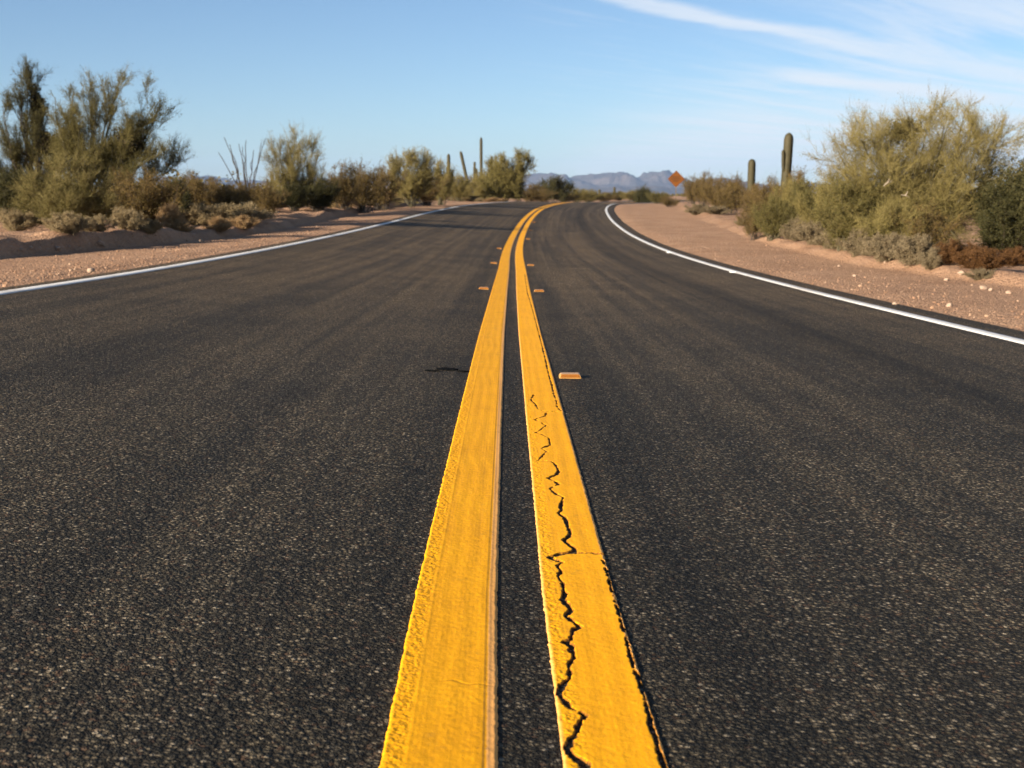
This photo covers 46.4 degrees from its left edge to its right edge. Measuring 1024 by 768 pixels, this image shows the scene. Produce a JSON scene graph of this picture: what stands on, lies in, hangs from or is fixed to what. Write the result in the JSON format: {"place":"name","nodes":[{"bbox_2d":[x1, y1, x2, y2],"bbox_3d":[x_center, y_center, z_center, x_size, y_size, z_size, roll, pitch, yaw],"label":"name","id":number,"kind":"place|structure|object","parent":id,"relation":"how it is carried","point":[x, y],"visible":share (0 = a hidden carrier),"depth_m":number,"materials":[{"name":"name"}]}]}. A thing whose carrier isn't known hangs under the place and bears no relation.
{"place":"outdoors","nodes":[
{"label":"outdoors","id":0,"kind":"place"},
{"bbox_2d":[137,170,820,190],"bbox_3d":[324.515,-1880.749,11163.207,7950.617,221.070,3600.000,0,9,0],"label":"mountain range","id":1,"kind":"structure","parent":0,"point":[610,179],"depth_m":10577.90,"materials":[{"name":"stone"}]},
{"bbox_2d":[0,199,1023,767],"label":"road","id":2,"kind":"structure","parent":0,"point":[220,483],"depth_m":3.26,"materials":[{"name":"asphalt"}]},
{"bbox_2d":[0,201,617,294],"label":"white edge line","id":3,"kind":"object","parent":2,"relation":"on","point":[99,277],"visible":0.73,"depth_m":13.76,"materials":[{"name":"paint"}]},
{"bbox_2d":[424,367,469,371],"bbox_3d":[-0.337,-0.066,5.963,0.205,0.021,0.170,-8,12,-41],"label":"crack","id":4,"kind":"object","parent":2,"relation":"on","point":[448,369],"visible":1,"depth_m":5.97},
{"bbox_2d":[379,200,680,767],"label":"yellow centre line","id":5,"kind":"object","parent":2,"relation":"on","point":[443,711],"visible":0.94,"depth_m":2.41,"materials":[{"name":"paint"}]},
{"bbox_2d":[559,373,580,378],"bbox_3d":[0.284,-0.041,5.864,0.106,0.024,0.075,0,9,0],"label":"pavement marker","id":6,"kind":"object","parent":2,"relation":"on","point":[571,375],"visible":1,"depth_m":5.83,"materials":[{"name":"plastic"}]},
{"bbox_2d":[515,200,682,767],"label":"yellow centre line","id":7,"kind":"object","parent":2,"relation":"on","point":[604,696],"visible":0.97,"depth_m":2.46,"materials":[{"name":"paint"}]},
{"bbox_2d":[605,203,1023,343],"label":"white edge line","id":8,"kind":"object","parent":2,"relation":"on","point":[1000,336],"visible":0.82,"depth_m":11.65,"materials":[{"name":"paint"}]},
{"bbox_2d":[0,195,1023,330],"bbox_3d":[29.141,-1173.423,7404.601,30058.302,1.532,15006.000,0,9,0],"label":"desert ground","id":9,"kind":"structure","parent":0,"point":[718,230],"depth_m":19.98,"materials":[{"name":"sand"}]},
{"bbox_2d":[0,207,39,230],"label":"bursage shrub","id":10,"kind":"object","parent":9,"relation":"on","point":[16,220],"visible":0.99,"depth_m":21.73,"materials":[{"name":"beige plant"}]},
{"bbox_2d":[0,160,50,221],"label":"creosote bush","id":11,"kind":"object","parent":9,"relation":"on","point":[5,193],"visible":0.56,"depth_m":26.47,"materials":[{"name":"green plant"}]},
{"bbox_2d":[0,52,60,212],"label":"palo verde tree","id":12,"kind":"object","parent":9,"relation":"on","point":[16,155],"visible":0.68,"depth_m":30.53,"materials":[{"name":"green plant"}]},
{"bbox_2d":[37,211,94,233],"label":"bursage shrub","id":13,"kind":"object","parent":9,"relation":"on","point":[67,222],"visible":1,"depth_m":18.72,"materials":[{"name":"green plant"}]},
{"bbox_2d":[7,142,128,230],"bbox_3d":[-8.353,-3.595,22.159,2.413,1.765,1.586,0,9,0],"label":"palo verde shrub","id":14,"kind":"object","parent":9,"relation":"on","point":[60,194],"visible":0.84,"depth_m":22.10,"materials":[{"name":"green plant"}]},
{"bbox_2d":[83,214,121,231],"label":"bursage shrub","id":15,"kind":"object","parent":9,"relation":"on","point":[100,225],"visible":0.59,"depth_m":19.92,"materials":[{"name":"green plant"}]},
{"bbox_2d":[39,61,194,195],"bbox_3d":[-9.805,-5.962,29.414,3.805,4.144,2.788,0,9,0],"label":"palo verde tree","id":16,"kind":"object","parent":9,"relation":"on","point":[125,147],"visible":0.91,"depth_m":29.04,"materials":[{"name":"green plant"}]},
{"bbox_2d":[87,166,155,219],"bbox_3d":[-9.399,-4.535,28.784,1.806,1.480,2.073,3,9,17],"label":"creosote bush","id":17,"kind":"object","parent":9,"relation":"on","point":[129,178],"visible":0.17,"depth_m":28.33,"materials":[{"name":"green plant"}]},
{"bbox_2d":[109,206,150,229],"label":"bursage shrub","id":18,"kind":"object","parent":9,"relation":"on","point":[128,220],"visible":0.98,"depth_m":21.05,"materials":[{"name":"green plant"}]},
{"bbox_2d":[101,163,189,223],"bbox_3d":[-8.085,-4.237,26.750,1.822,1.562,1.944,0,9,-2],"label":"creosote bush","id":19,"kind":"object","parent":9,"relation":"on","point":[147,201],"visible":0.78,"depth_m":26.51,"materials":[{"name":"green plant"}]},
{"bbox_2d":[137,218,167,233],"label":"bursage shrub","id":20,"kind":"object","parent":9,"relation":"on","point":[152,227],"visible":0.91,"depth_m":21.50,"materials":[{"name":"brown plant"}]},
{"bbox_2d":[137,172,192,216],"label":"creosote bush","id":21,"kind":"object","parent":9,"relation":"on","point":[186,197],"visible":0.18,"depth_m":28.50,"materials":[{"name":"green plant"}]},
{"bbox_2d":[153,202,186,226],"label":"dry grass tuft","id":22,"kind":"object","parent":9,"relation":"on","point":[170,212],"visible":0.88,"depth_m":24.13,"materials":[{"name":"brown plant"}]},
{"bbox_2d":[166,218,198,231],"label":"dry grass tuft","id":23,"kind":"object","parent":9,"relation":"on","point":[180,225],"visible":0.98,"depth_m":24.03,"materials":[{"name":"brown plant"}]},
{"bbox_2d":[163,166,217,206],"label":"creosote bush","id":24,"kind":"object","parent":9,"relation":"on","point":[194,183],"visible":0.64,"depth_m":35.38,"materials":[{"name":"green plant"}]},
{"bbox_2d":[179,201,222,225],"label":"bursage shrub","id":25,"kind":"object","parent":9,"relation":"on","point":[195,217],"visible":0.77,"depth_m":28.66,"materials":[{"name":"green plant"}]},
{"bbox_2d":[200,215,233,231],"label":"dry grass tuft","id":26,"kind":"object","parent":9,"relation":"on","point":[217,224],"visible":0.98,"depth_m":25.11,"materials":[{"name":"brown plant"}]},
{"bbox_2d":[197,176,239,207],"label":"creosote bush","id":27,"kind":"object","parent":9,"relation":"on","point":[215,186],"visible":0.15,"depth_m":39.21,"materials":[{"name":"green plant"}]},
{"bbox_2d":[197,184,262,206],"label":"creosote bush","id":28,"kind":"object","parent":9,"relation":"on","point":[220,197],"visible":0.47,"depth_m":32.53,"materials":[{"name":"green plant"}]},
{"bbox_2d":[190,201,276,222],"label":"bursage shrub","id":29,"kind":"object","parent":9,"relation":"on","point":[230,211],"visible":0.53,"depth_m":28.83,"materials":[{"name":"green plant"}]},
{"bbox_2d":[218,137,265,190],"bbox_3d":[-8.883,-6.838,39.333,1.452,2.558,0.812,2,9,11],"label":"ocotillo","id":30,"kind":"object","parent":9,"relation":"on","point":[244,176],"visible":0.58,"depth_m":39.34,"materials":[{"name":"plant"}]},
{"bbox_2d":[229,181,259,210],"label":"creosote bush","id":31,"kind":"object","parent":9,"relation":"on","point":[241,188],"visible":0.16,"depth_m":35.35,"materials":[{"name":"green plant"}]},
{"bbox_2d":[229,215,260,228],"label":"dry grass tuft","id":32,"kind":"object","parent":9,"relation":"on","point":[243,221],"visible":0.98,"depth_m":27.04,"materials":[{"name":"beige plant"}]},
{"bbox_2d":[242,175,291,216],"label":"creosote bush","id":33,"kind":"object","parent":9,"relation":"on","point":[269,202],"visible":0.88,"depth_m":34.43,"materials":[{"name":"green plant"}]},
{"bbox_2d":[260,121,326,209],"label":"palo verde tree","id":34,"kind":"object","parent":9,"relation":"on","point":[291,170],"visible":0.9,"depth_m":42.26,"materials":[{"name":"green plant"}]},
{"bbox_2d":[273,180,321,210],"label":"creosote bush","id":35,"kind":"object","parent":9,"relation":"on","point":[297,199],"visible":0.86,"depth_m":40.93,"materials":[{"name":"green plant"}]},
{"bbox_2d":[287,171,346,210],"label":"creosote bush","id":36,"kind":"object","parent":9,"relation":"on","point":[327,197],"visible":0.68,"depth_m":42.11,"materials":[{"name":"green plant"}]},
{"bbox_2d":[314,158,365,209],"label":"creosote bush","id":37,"kind":"object","parent":9,"relation":"on","point":[349,184],"visible":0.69,"depth_m":45.30,"materials":[{"name":"green plant"}]},
{"bbox_2d":[338,200,358,208],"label":"dry grass tuft","id":38,"kind":"object","parent":9,"relation":"on","point":[354,203],"visible":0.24,"depth_m":46.27,"materials":[{"name":"brown plant"}]},
{"bbox_2d":[335,153,392,212],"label":"creosote bush","id":39,"kind":"object","parent":9,"relation":"on","point":[363,198],"visible":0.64,"depth_m":47.20,"materials":[{"name":"green plant"}]},
{"bbox_2d":[365,191,405,205],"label":"bursage shrub","id":40,"kind":"object","parent":9,"relation":"on","point":[397,199],"visible":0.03,"depth_m":53.74,"materials":[{"name":"brown plant"}]},
{"bbox_2d":[369,165,407,210],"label":"creosote bush","id":41,"kind":"object","parent":9,"relation":"on","point":[386,197],"visible":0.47,"depth_m":51.18,"materials":[{"name":"green plant"}]},
{"bbox_2d":[383,144,439,207],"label":"palo verde tree","id":42,"kind":"object","parent":9,"relation":"on","point":[412,183],"visible":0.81,"depth_m":56.93,"materials":[{"name":"green plant"}]},
{"bbox_2d":[416,168,450,205],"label":"creosote bush","id":43,"kind":"object","parent":9,"relation":"on","point":[429,198],"visible":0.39,"depth_m":61.11,"materials":[{"name":"green plant"}]},
{"bbox_2d":[434,156,462,204],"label":"creosote bush","id":44,"kind":"object","parent":9,"relation":"on","point":[448,188],"visible":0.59,"depth_m":65.03,"materials":[{"name":"green plant"}]},
{"bbox_2d":[447,154,449,200],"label":"saguaro cactus","id":45,"kind":"object","parent":9,"relation":"on","point":[448,157],"visible":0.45,"depth_m":103.15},
{"bbox_2d":[447,173,480,200],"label":"creosote bush","id":46,"kind":"object","parent":9,"relation":"on","point":[463,189],"visible":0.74,"depth_m":90.20,"materials":[{"name":"green plant"}]},
{"bbox_2d":[449,195,482,201],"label":"bursage shrub","id":47,"kind":"object","parent":9,"relation":"on","point":[474,198],"visible":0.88,"depth_m":91.10,"materials":[{"name":"green plant"}]},
{"bbox_2d":[460,151,475,192],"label":"saguaro cactus","id":48,"kind":"object","parent":9,"relation":"on","point":[464,166],"visible":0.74,"depth_m":118.01,"materials":[{"name":"plant"}]},
{"bbox_2d":[466,169,488,201],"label":"creosote bush","id":49,"kind":"object","parent":9,"relation":"on","point":[481,194],"visible":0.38,"depth_m":96.44,"materials":[{"name":"green plant"}]},
{"bbox_2d":[476,137,492,175],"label":"saguaro cactus","id":50,"kind":"object","parent":9,"relation":"on","point":[481,154],"visible":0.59,"depth_m":127.68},
{"bbox_2d":[1,165,975,217],"bbox_3d":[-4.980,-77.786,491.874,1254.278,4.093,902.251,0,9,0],"label":"desert scrub","id":51,"kind":"object","parent":9,"relation":"on","point":[178,174],"visible":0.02,"depth_m":67.17,"materials":[{"name":"green plant"}]},
{"bbox_2d":[479,197,509,201],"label":"dry grass tuft","id":52,"kind":"object","parent":9,"relation":"on","point":[492,199],"visible":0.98,"depth_m":89.90,"materials":[{"name":"beige plant"}]},
{"bbox_2d":[474,146,537,201],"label":"mesquite tree","id":53,"kind":"object","parent":9,"relation":"on","point":[504,180],"visible":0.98,"depth_m":92.76,"materials":[{"name":"green plant"}]},
{"bbox_2d":[521,183,548,201],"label":"creosote bush","id":54,"kind":"object","parent":9,"relation":"on","point":[531,196],"visible":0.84,"depth_m":116.24,"materials":[{"name":"green plant"}]},
{"bbox_2d":[530,185,557,201],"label":"creosote bush","id":55,"kind":"object","parent":9,"relation":"on","point":[545,198],"visible":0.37,"depth_m":123.10,"materials":[{"name":"green plant"}]},
{"bbox_2d":[528,172,578,201],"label":"mesquite tree","id":56,"kind":"object","parent":9,"relation":"on","point":[555,185],"visible":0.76,"depth_m":132.63,"materials":[{"name":"green plant"}]},
{"bbox_2d":[557,192,584,201],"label":"creosote bush","id":57,"kind":"object","parent":9,"relation":"on","point":[571,198],"visible":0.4,"depth_m":138.27,"materials":[{"name":"green plant"}]},
{"bbox_2d":[570,187,595,201],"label":"creosote bush","id":58,"kind":"object","parent":9,"relation":"on","point":[585,196],"visible":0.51,"depth_m":147.84,"materials":[{"name":"green plant"}]},
{"bbox_2d":[579,188,607,201],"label":"creosote bush","id":59,"kind":"object","parent":9,"relation":"on","point":[597,197],"visible":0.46,"depth_m":152.56,"materials":[{"name":"green plant"}]},
{"bbox_2d":[598,191,618,201],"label":"creosote bush","id":60,"kind":"object","parent":9,"relation":"on","point":[609,198],"visible":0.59,"depth_m":167.68,"materials":[{"name":"green plant"}]},
{"bbox_2d":[600,191,625,200],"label":"creosote bush","id":61,"kind":"object","parent":9,"relation":"on","point":[617,196],"visible":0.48,"depth_m":196.79,"materials":[{"name":"green plant"}]},
{"bbox_2d":[618,189,636,200],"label":"creosote bush","id":62,"kind":"object","parent":9,"relation":"on","point":[628,194],"visible":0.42,"depth_m":187.06,"materials":[{"name":"green plant"}]},
{"bbox_2d":[631,183,653,201],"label":"mesquite tree","id":63,"kind":"object","parent":9,"relation":"on","point":[640,196],"visible":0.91,"depth_m":157.59,"materials":[{"name":"green plant"}]},
{"bbox_2d":[644,191,667,203],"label":"creosote bush","id":64,"kind":"object","parent":9,"relation":"on","point":[654,197],"visible":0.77,"depth_m":126.11,"materials":[{"name":"green plant"}]},
{"bbox_2d":[658,195,680,206],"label":"creosote bush","id":65,"kind":"object","parent":9,"relation":"on","point":[666,202],"visible":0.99,"depth_m":78.99,"materials":[{"name":"green plant"}]},
{"bbox_2d":[668,171,683,204],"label":"road sign","id":66,"kind":"object","parent":9,"relation":"on","point":[675,178],"visible":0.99,"depth_m":82.80,"materials":[{"name":"orange"}]},
{"bbox_2d":[680,173,698,203],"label":"creosote bush","id":67,"kind":"object","parent":9,"relation":"on","point":[686,190],"visible":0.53,"depth_m":90.62,"materials":[{"name":"green plant"}]},
{"bbox_2d":[683,203,710,214],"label":"bursage shrub","id":68,"kind":"object","parent":9,"relation":"on","point":[694,209],"visible":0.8,"depth_m":57.58,"materials":[{"name":"green plant"}]},
{"bbox_2d":[687,171,723,205],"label":"creosote bush","id":69,"kind":"object","parent":9,"relation":"on","point":[698,193],"visible":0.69,"depth_m":72.88,"materials":[{"name":"green plant"}]},
{"bbox_2d":[699,205,730,214],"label":"bursage shrub","id":70,"kind":"object","parent":9,"relation":"on","point":[716,210],"visible":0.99,"depth_m":55.55,"materials":[{"name":"green plant"}]},
{"bbox_2d":[699,174,738,207],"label":"creosote bush","id":71,"kind":"object","parent":9,"relation":"on","point":[709,195],"visible":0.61,"depth_m":63.03,"materials":[{"name":"green plant"}]},
{"bbox_2d":[710,181,746,213],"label":"creosote bush","id":72,"kind":"object","parent":9,"relation":"on","point":[729,193],"visible":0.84,"depth_m":56.99,"materials":[{"name":"green plant"}]},
{"bbox_2d":[715,171,759,207],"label":"creosote bush","id":73,"kind":"object","parent":9,"relation":"on","point":[739,181],"visible":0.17,"depth_m":68.91,"materials":[{"name":"green plant"}]},
{"bbox_2d":[733,218,745,225],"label":"bursage shrub","id":74,"kind":"object","parent":9,"relation":"on","point":[735,221],"visible":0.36,"depth_m":42.42,"materials":[{"name":"beige plant"}]},
{"bbox_2d":[734,191,767,240],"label":"creosote bush","id":75,"kind":"object","parent":9,"relation":"on","point":[751,230],"visible":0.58,"depth_m":33.62,"materials":[{"name":"green plant"}]},
{"bbox_2d":[747,159,755,213],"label":"saguaro cactus","id":76,"kind":"object","parent":9,"relation":"on","point":[751,171],"visible":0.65,"depth_m":51.10,"materials":[{"name":"plant"}]},
{"bbox_2d":[735,180,769,218],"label":"creosote bush","id":77,"kind":"object","parent":9,"relation":"on","point":[746,200],"visible":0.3,"depth_m":49.14,"materials":[{"name":"green plant"}]},
{"bbox_2d":[746,173,780,212],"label":"creosote bush","id":78,"kind":"object","parent":9,"relation":"on","point":[763,191],"visible":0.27,"depth_m":45.37,"materials":[{"name":"green plant"}]},
{"bbox_2d":[748,190,799,240],"bbox_3d":[6.988,-4.503,31.593,1.404,1.449,1.470,-2,9,-9],"label":"creosote bush","id":79,"kind":"object","parent":9,"relation":"on","point":[775,218],"visible":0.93,"depth_m":31.49,"materials":[{"name":"green plant"}]},
{"bbox_2d":[780,133,793,195],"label":"saguaro cactus","id":80,"kind":"object","parent":9,"relation":"on","point":[786,156],"visible":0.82,"depth_m":44.10,"materials":[{"name":"plant"}]},
{"bbox_2d":[765,176,814,209],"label":"creosote bush","id":81,"kind":"object","parent":9,"relation":"on","point":[785,193],"visible":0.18,"depth_m":37.38,"materials":[{"name":"green plant"}]},
{"bbox_2d":[778,215,807,241],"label":"bursage shrub","id":82,"kind":"object","parent":9,"relation":"on","point":[787,234],"visible":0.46,"depth_m":30.88,"materials":[{"name":"beige plant"}]},
{"bbox_2d":[766,165,826,202],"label":"creosote bush","id":83,"kind":"object","parent":9,"relation":"on","point":[800,174],"visible":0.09,"depth_m":43.40,"materials":[{"name":"green plant"}]},
{"bbox_2d":[782,175,833,225],"bbox_3d":[8.251,-4.788,32.462,2.115,1.861,2.004,2,9,14],"label":"creosote bush","id":84,"kind":"object","parent":9,"relation":"on","point":[806,194],"visible":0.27,"depth_m":32.39,"materials":[{"name":"green plant"}]},
{"bbox_2d":[790,217,827,245],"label":"bursage shrub","id":85,"kind":"object","parent":9,"relation":"on","point":[811,229],"visible":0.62,"depth_m":27.49,"materials":[{"name":"beige plant"}]},
{"bbox_2d":[789,181,834,225],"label":"creosote bush","id":86,"kind":"object","parent":9,"relation":"on","point":[801,210],"visible":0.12,"depth_m":28.90,"materials":[{"name":"green plant"}]},
{"bbox_2d":[810,226,839,249],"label":"bursage shrub","id":87,"kind":"object","parent":9,"relation":"on","point":[818,241],"visible":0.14,"depth_m":25.61,"materials":[{"name":"beige plant"}]},
{"bbox_2d":[803,166,903,251],"bbox_3d":[6.910,-3.541,24.209,1.839,1.799,1.834,7,11,38],"label":"creosote bush","id":88,"kind":"object","parent":9,"relation":"on","point":[861,203],"visible":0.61,"depth_m":24.02,"materials":[{"name":"green plant"}]},
{"bbox_2d":[833,225,879,257],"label":"bursage shrub","id":89,"kind":"object","parent":9,"relation":"on","point":[854,246],"visible":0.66,"depth_m":22.46,"materials":[{"name":"beige plant"}]},
{"bbox_2d":[860,231,911,262],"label":"bursage shrub","id":90,"kind":"object","parent":9,"relation":"on","point":[878,248],"visible":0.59,"depth_m":20.54,"materials":[{"name":"beige plant"}]},
{"bbox_2d":[849,192,934,242],"bbox_3d":[7.135,-2.972,22.434,1.655,1.352,1.391,3,9,16],"label":"creosote bush","id":91,"kind":"object","parent":9,"relation":"on","point":[883,223],"visible":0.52,"depth_m":22.29,"materials":[{"name":"green plant"}]},
{"bbox_2d":[883,232,933,266],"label":"bursage shrub","id":92,"kind":"object","parent":9,"relation":"on","point":[908,249],"visible":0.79,"depth_m":19.26,"materials":[{"name":"beige plant"}]},
{"bbox_2d":[798,83,1023,247],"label":"palo verde tree","id":93,"kind":"object","parent":9,"relation":"on","point":[915,180],"visible":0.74,"depth_m":24.14,"materials":[{"name":"green plant"}]},
{"bbox_2d":[886,198,969,247],"bbox_3d":[7.711,-2.909,22.253,1.438,1.229,1.535,-3,10,-19],"label":"creosote bush","id":94,"kind":"object","parent":9,"relation":"on","point":[934,231],"visible":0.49,"depth_m":22.17,"materials":[{"name":"green plant"}]},
{"bbox_2d":[916,245,945,271],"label":"bursage shrub","id":95,"kind":"object","parent":9,"relation":"on","point":[935,260],"visible":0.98,"depth_m":18.33,"materials":[{"name":"beige plant"}]},
{"bbox_2d":[930,239,982,265],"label":"dry rust shrub","id":96,"kind":"object","parent":9,"relation":"on","point":[952,249],"visible":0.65,"depth_m":18.29,"materials":[{"name":"brown plant"}]},
{"bbox_2d":[961,266,995,280],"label":"bursage shrub","id":97,"kind":"object","parent":9,"relation":"on","point":[982,273],"visible":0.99,"depth_m":16.33,"materials":[{"name":"beige plant"}]},
{"bbox_2d":[949,245,1022,270],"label":"dry rust shrub","id":98,"kind":"object","parent":9,"relation":"on","point":[987,259],"visible":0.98,"depth_m":17.00,"materials":[{"name":"brown plant"}]},
{"bbox_2d":[958,159,1023,249],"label":"creosote bush","id":99,"kind":"object","parent":9,"relation":"on","point":[1018,185],"visible":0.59,"depth_m":23.34,"materials":[{"name":"green plant"}]},
{"bbox_2d":[963,151,1023,249],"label":"creosote bush","id":100,"kind":"object","parent":9,"relation":"on","point":[1015,164],"visible":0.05,"depth_m":26.47,"materials":[{"name":"green plant"}]},
{"bbox_2d":[971,175,1023,255],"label":"creosote bush","id":101,"kind":"object","parent":9,"relation":"on","point":[990,227],"visible":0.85,"depth_m":23.43,"materials":[{"name":"green plant"}]},
{"bbox_2d":[995,246,1023,266],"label":"dry rust shrub","id":102,"kind":"object","parent":9,"relation":"on","point":[1018,250],"visible":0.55,"depth_m":19.64,"materials":[{"name":"brown plant"}]},
{"bbox_2d":[0,0,1023,187],"label":"sky","id":103,"kind":"structure","parent":0,"point":[633,87],"materials":[{"name":"blue"}]},
{"bbox_2d":[525,185,767,194],"bbox_3d":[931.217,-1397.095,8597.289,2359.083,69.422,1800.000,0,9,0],"label":"foothill range","id":104,"kind":"structure","parent":0,"point":[670,190],"depth_m":8253.65,"materials":[{"name":"stone"}]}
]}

